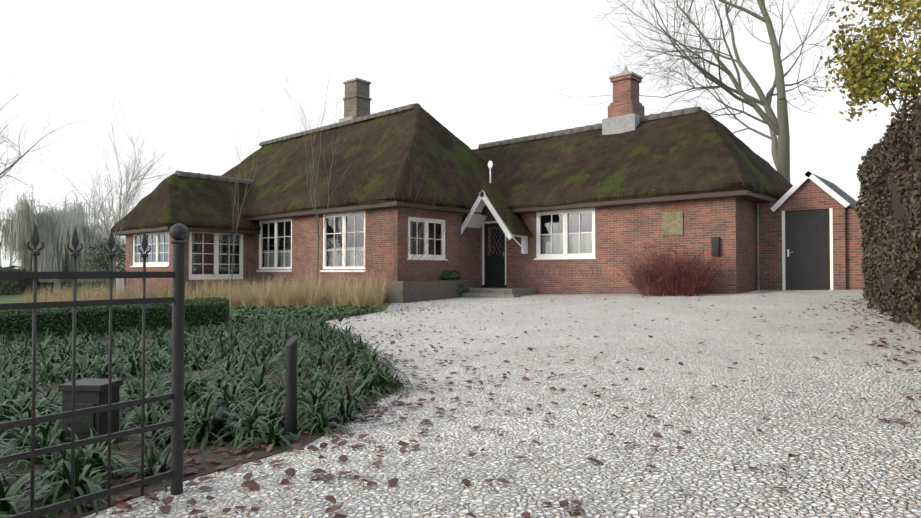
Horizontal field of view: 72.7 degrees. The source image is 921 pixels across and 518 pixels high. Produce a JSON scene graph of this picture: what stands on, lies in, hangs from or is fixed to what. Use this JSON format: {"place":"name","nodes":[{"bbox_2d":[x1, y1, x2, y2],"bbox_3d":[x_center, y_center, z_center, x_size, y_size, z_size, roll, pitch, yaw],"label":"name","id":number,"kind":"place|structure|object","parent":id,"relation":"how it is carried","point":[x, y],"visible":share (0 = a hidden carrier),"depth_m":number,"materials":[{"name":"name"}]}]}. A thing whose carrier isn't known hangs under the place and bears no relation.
{"place":"outdoors","nodes":[
{"label":"outdoors","id":0,"kind":"place"},
{"bbox_2d":[80,235,125,288],"bbox_3d":[-21.982,0.174,39.150,3.307,4.731,3.134,-1,-1,42],"label":"lawn tree","id":1,"kind":"object","parent":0,"point":[121,256],"depth_m":38.76,"materials":[{"name":"green plant"}]},
{"bbox_2d":[0,290,390,314],"bbox_3d":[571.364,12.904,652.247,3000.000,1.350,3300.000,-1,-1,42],"label":"ground","id":2,"kind":"structure","parent":0,"point":[10,299],"depth_m":32.78,"materials":[{"name":"plant"}]},
{"bbox_2d":[0,204,18,265],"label":"tree","id":3,"kind":"object","parent":2,"relation":"on","point":[4,245],"visible":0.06,"depth_m":93.88,"materials":[{"name":"grey plant"}]},
{"bbox_2d":[0,179,43,266],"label":"tree","id":4,"kind":"object","parent":2,"relation":"on","point":[5,215],"visible":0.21,"depth_m":50.62,"materials":[{"name":"grey plant"}]},
{"bbox_2d":[0,73,102,205],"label":"bare tree","id":5,"kind":"object","parent":2,"relation":"on","point":[14,162],"visible":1,"depth_m":34.32,"materials":[{"name":"brown plant"}]},
{"bbox_2d":[0,185,116,293],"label":"willow tree","id":6,"kind":"object","parent":2,"relation":"on","point":[17,229],"visible":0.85,"depth_m":43.36,"materials":[{"name":"plant"}]},
{"bbox_2d":[0,265,125,294],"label":"field hedge","id":7,"kind":"object","parent":2,"relation":"on","point":[10,286],"depth_m":43.51,"materials":[{"name":"green plant"}]},
{"bbox_2d":[70,173,128,250],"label":"tree","id":8,"kind":"object","parent":2,"relation":"on","point":[110,211],"visible":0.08,"depth_m":84.25,"materials":[{"name":"plant"}]},
{"bbox_2d":[44,138,163,264],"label":"tree","id":9,"kind":"object","parent":2,"relation":"on","point":[111,202],"visible":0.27,"depth_m":62.87,"materials":[{"name":"plant"}]},
{"bbox_2d":[35,95,189,293],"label":"tree","id":10,"kind":"object","parent":2,"relation":"on","point":[120,281],"visible":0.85,"depth_m":43.59,"materials":[{"name":"plant"}]},
{"bbox_2d":[88,82,146,292],"bbox_3d":[-12.613,-2.167,22.675,2.598,8.334,1.945,-1,-1,42],"label":"young tree","id":11,"kind":"object","parent":2,"relation":"on","point":[123,222],"visible":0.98,"depth_m":22.36,"materials":[{"name":"brown plant"}]},
{"bbox_2d":[12,267,399,311],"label":"ornamental grass plants","id":12,"kind":"object","parent":2,"relation":"on","point":[279,295],"visible":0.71,"depth_m":19.04,"materials":[{"name":"beige plant"}]},
{"bbox_2d":[227,105,261,293],"bbox_3d":[-8.125,-2.086,23.148,1.227,7.853,2.671,1,-1,-35],"label":"young tree","id":13,"kind":"object","parent":2,"relation":"on","point":[237,189],"visible":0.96,"depth_m":22.88,"materials":[{"name":"brown plant"}]},
{"bbox_2d":[233,311,380,324],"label":"cover soil","id":14,"kind":"structure","parent":2,"relation":"on","point":[333,317],"depth_m":14.30,"materials":[{"name":"brown soil"}]},
{"bbox_2d":[227,305,381,323],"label":"ground cover plants","id":15,"kind":"object","parent":14,"relation":"on","point":[278,313],"visible":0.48,"depth_m":14.61,"materials":[{"name":"green plant"}]},
{"bbox_2d":[224,0,390,135],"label":"birch tree","id":16,"kind":"object","parent":2,"relation":"on","point":[304,116],"visible":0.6,"depth_m":56.84,"materials":[{"name":"plant"}]},
{"bbox_2d":[301,57,367,283],"bbox_3d":[-4.130,-2.460,20.828,2.410,8.249,1.188,1,-1,-34],"label":"young tree","id":17,"kind":"object","parent":2,"relation":"on","point":[314,136],"visible":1,"depth_m":20.07,"materials":[{"name":"brown plant"}]},
{"bbox_2d":[313,120,489,301],"bbox_3d":[-1.982,-1.707,19.225,4.460,6.170,5.887,1,-1,-39],"label":"bare shrub","id":18,"kind":"object","parent":2,"relation":"on","point":[401,244],"visible":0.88,"depth_m":19.21,"materials":[{"name":"brown plant"}]},
{"bbox_2d":[389,280,467,302],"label":"planter wall","id":19,"kind":"structure","parent":2,"relation":"on","point":[411,291],"depth_m":19.32,"materials":[{"name":"concrete"}]},
{"bbox_2d":[126,197,756,304],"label":"house walls","id":20,"kind":"structure","parent":2,"relation":"on","point":[733,219],"depth_m":19.58,"materials":[{"name":"red brick"}]},
{"bbox_2d":[110,174,279,231],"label":"wing roof","id":21,"kind":"structure","parent":20,"relation":"on","point":[172,199],"depth_m":24.10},
{"bbox_2d":[221,106,489,217],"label":"roof","id":22,"kind":"structure","parent":20,"relation":"on","point":[280,182],"depth_m":22.86,"materials":[{"name":"brown plant"}]},
{"bbox_2d":[175,103,701,183],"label":"roof ridge tiles","id":23,"kind":"object","parent":22,"relation":"on","point":[649,117],"visible":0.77,"depth_m":25.05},
{"bbox_2d":[343,80,371,117],"bbox_3d":[-4.472,-6.135,27.063,0.920,2.900,0.840,-1,-1,42],"label":"chimney","id":24,"kind":"object","parent":23,"relation":"on","point":[357,99],"visible":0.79,"depth_m":26.79,"materials":[{"name":"beige brick"}]},
{"bbox_2d":[339,116,357,126],"bbox_3d":[-4.538,-5.546,26.978,0.940,0.920,1.040,-1,-1,42],"label":"chimney flashing","id":25,"kind":"object","parent":24,"relation":"attached to","point":[346,118],"visible":0.14,"depth_m":26.55,"materials":[{"name":"grey metal"}]},
{"bbox_2d":[343,78,370,83],"bbox_3d":[-4.472,-7.624,27.090,0.900,0.080,0.820,-1,-1,42],"label":"chimney cap","id":26,"kind":"object","parent":24,"relation":"on","point":[354,79],"visible":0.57,"depth_m":26.78,"materials":[{"name":"grey concrete"}]},
{"bbox_2d":[130,208,595,279],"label":"house windows","id":27,"kind":"structure","parent":20,"relation":"in","point":[555,254],"depth_m":21.94,"materials":[{"name":"white wood"}]},
{"bbox_2d":[135,212,591,273],"bbox_3d":[-4.481,-0.443,22.196,18.021,1.990,2.531,0,-1,19],"label":"window glass","id":28,"kind":"object","parent":27,"relation":"in","point":[331,243],"visible":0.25,"depth_m":21.89,"materials":[{"name":"clear glass"}]},
{"bbox_2d":[126,269,756,276],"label":"plinth","id":29,"kind":"structure","parent":20,"relation":"attached to","point":[583,272],"depth_m":20.42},
{"bbox_2d":[113,190,777,235],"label":"roof eaves","id":30,"kind":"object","parent":20,"relation":"attached to","point":[748,195],"depth_m":19.82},
{"bbox_2d":[481,221,505,287],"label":"front door","id":31,"kind":"structure","parent":20,"relation":"in","point":[494,271],"depth_m":22.13,"materials":[{"name":"black wood"}]},
{"bbox_2d":[461,161,527,253],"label":"porch gable trim","id":32,"kind":"structure","parent":20,"relation":"attached to","point":[472,220],"depth_m":21.07,"materials":[{"name":"white paint"}]},
{"bbox_2d":[462,182,533,236],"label":"porch roof","id":33,"kind":"structure","parent":20,"relation":"on","point":[515,223],"depth_m":20.86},
{"bbox_2d":[461,287,535,297],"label":"terrace door steps","id":34,"kind":"structure","parent":20,"relation":"attached to","point":[494,292],"depth_m":20.16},
{"bbox_2d":[472,110,792,211],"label":"thatched roof","id":35,"kind":"structure","parent":20,"relation":"on","point":[702,151],"depth_m":19.78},
{"bbox_2d":[602,113,640,134],"bbox_3d":[5.876,-4.614,22.199,1.240,0.680,1.200,-1,-1,42],"label":"chimney flashing","id":36,"kind":"object","parent":35,"relation":"on","point":[621,124],"visible":0.43,"depth_m":21.69,"materials":[{"name":"grey metal"}]},
{"bbox_2d":[608,75,644,117],"bbox_3d":[5.876,-5.283,22.211,0.940,2.220,0.940,-1,-1,42],"label":"chimney shaft","id":37,"kind":"object","parent":36,"relation":"on","point":[626,95],"visible":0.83,"depth_m":21.92,"materials":[{"name":"red brick"}]},
{"bbox_2d":[609,65,642,79],"bbox_3d":[5.876,-6.658,22.236,0.860,0.530,0.860,-1,-1,42],"label":"chimney cap","id":38,"kind":"object","parent":37,"relation":"on","point":[625,72],"visible":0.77,"depth_m":22.02,"materials":[{"name":"grey concrete"}]},
{"bbox_2d":[662,212,682,234],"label":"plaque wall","id":39,"kind":"structure","parent":20,"relation":"attached to","point":[672,223],"depth_m":17.65,"materials":[{"name":"beige stone"}]},
{"bbox_2d":[657,201,688,211],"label":"plaque arch","id":40,"kind":"structure","parent":20,"relation":"attached to","point":[669,205],"depth_m":17.69,"materials":[{"name":"brick"}]},
{"bbox_2d":[711,237,719,255],"bbox_3d":[6.857,-0.331,16.821,0.200,0.520,0.125,-1,-1,42],"label":"mailbox","id":41,"kind":"object","parent":20,"relation":"attached to","point":[715,241],"visible":0.88,"depth_m":16.77,"materials":[{"name":"black plastic"}]},
{"bbox_2d":[82,290,920,517],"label":"gravel drive","id":42,"kind":"structure","parent":2,"relation":"on","point":[856,458],"depth_m":4.01,"materials":[{"name":"white gravel"}]},
{"bbox_2d":[0,224,187,517],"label":"iron gate","id":43,"kind":"structure","parent":42,"relation":"on","point":[178,233],"depth_m":2.75,"materials":[{"name":"metal"}]},
{"bbox_2d":[610,224,747,296],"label":"red shrub twigs","id":44,"kind":"object","parent":42,"relation":"on","point":[680,275],"visible":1,"depth_m":16.63,"materials":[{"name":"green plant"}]},
{"bbox_2d":[543,0,865,182],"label":"oak tree","id":45,"kind":"object","parent":2,"relation":"on","point":[778,125],"visible":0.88,"depth_m":25.00,"materials":[{"name":"grey plant"}]},
{"bbox_2d":[756,178,867,289],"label":"shed walls","id":46,"kind":"structure","parent":2,"relation":"on","point":[808,194],"depth_m":16.82,"materials":[{"name":"red brick"}]},
{"bbox_2d":[757,204,764,289],"bbox_3d":[8.504,-0.255,17.703,0.232,2.600,0.118,-1,-1,42],"label":"downspout","id":47,"kind":"object","parent":46,"relation":"attached to","point":[758,286],"visible":0.85,"depth_m":17.75,"materials":[{"name":"metal"}]},
{"bbox_2d":[785,208,829,289],"bbox_3d":[9.421,-0.213,16.989,1.090,2.250,0.048,-1,-1,42],"label":"shed door","id":48,"kind":"structure","parent":46,"relation":"in","point":[807,240],"depth_m":16.97,"materials":[{"name":"black wood"}]},
{"bbox_2d":[814,220,829,280],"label":"door hinges","id":49,"kind":"object","parent":48,"relation":"attached to","point":[821,221],"visible":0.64,"depth_m":16.76,"materials":[{"name":"black metal"}]},
{"bbox_2d":[770,171,849,289],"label":"shed trim","id":50,"kind":"structure","parent":46,"relation":"attached to","point":[799,183],"depth_m":16.86,"materials":[{"name":"white wood"}]},
{"bbox_2d":[771,172,861,210],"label":"shed roof","id":51,"kind":"structure","parent":46,"relation":"on","point":[842,194],"depth_m":17.51,"materials":[{"name":"grey tile"}]},
{"bbox_2d":[811,0,920,121],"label":"yellow tree","id":52,"kind":"object","parent":2,"relation":"on","point":[865,70],"visible":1,"depth_m":26.36,"materials":[{"name":"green plant"}]},
{"bbox_2d":[854,94,920,330],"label":"hedge","id":53,"kind":"object","parent":2,"relation":"on","point":[890,192],"visible":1,"depth_m":8.91,"materials":[{"name":"brown plant"}]},
{"bbox_2d":[0,311,397,517],"bbox_3d":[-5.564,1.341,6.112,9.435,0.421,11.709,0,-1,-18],"label":"bed soil","id":54,"kind":"structure","parent":0,"point":[205,454],"depth_m":3.79,"materials":[{"name":"brown soil"}]},
{"bbox_2d":[58,379,122,450],"bbox_3d":[-2.294,0.978,3.889,0.270,0.430,0.230,0,-1,4],"label":"garden power box","id":55,"kind":"object","parent":54,"relation":"on","point":[89,393],"visible":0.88,"depth_m":3.79,"materials":[{"name":"black plastic"}]},
{"bbox_2d":[0,297,229,341],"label":"box hedge","id":56,"kind":"object","parent":54,"relation":"on","point":[201,313],"visible":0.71,"depth_m":11.46,"materials":[{"name":"green plant"}]},
{"bbox_2d":[0,314,417,517],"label":"ground cover plants","id":57,"kind":"object","parent":54,"relation":"on","point":[276,335],"visible":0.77,"depth_m":5.15,"materials":[{"name":"green plant"}]},
{"bbox_2d":[212,407,230,433],"bbox_3d":[-1.544,1.076,4.043,0.080,0.236,0.131,0,-1,12],"label":"garden spotlight","id":58,"kind":"object","parent":54,"relation":"on","point":[220,413],"visible":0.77,"depth_m":4.02,"materials":[{"name":"black plastic"}]},
{"bbox_2d":[285,335,296,434],"bbox_3d":[-1.091,0.836,4.041,0.072,0.680,0.072,-1,-1,42],"label":"bollard light","id":59,"kind":"object","parent":54,"relation":"on","point":[291,388],"visible":0.81,"depth_m":4.01,"materials":[{"name":"black plastic"}]},
{"bbox_2d":[3,295,920,517],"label":"fallen leaves","id":60,"kind":"object","parent":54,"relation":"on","point":[254,485],"visible":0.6,"depth_m":3.68,"materials":[{"name":"brown plant"}]},
{"bbox_2d":[0,0,920,268],"label":"sky","id":61,"kind":"structure","parent":0,"point":[482,68],"materials":[{"name":"white"}]},
{"bbox_2d":[471,287,501,287],"bbox_3d":[0.892,0.976,21.572,0.900,0.020,0.600,-1,-1,42],"label":"door mat","id":62,"kind":"object","parent":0,"point":[486,287],"depth_m":21.31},
{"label":"planter soil","id":63,"kind":"structure","parent":0,"visible":0},
{"bbox_2d":[439,269,460,279],"bbox_3d":[-0.340,0.569,20.713,0.650,0.473,0.834,-1,-1,42],"label":"shrub","id":64,"kind":"object","parent":63,"relation":"on","point":[449,275],"visible":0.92,"depth_m":20.54,"materials":[{"name":"green plant"}]},
{"bbox_2d":[456,282,468,295],"bbox_3d":[-0.088,1.000,20.688,0.715,0.628,0.596,-1,-1,42],"label":"evergreen shrub","id":65,"kind":"object","parent":63,"relation":"on","point":[462,290],"visible":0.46,"depth_m":20.51,"materials":[{"name":"green plant"}]}
]}

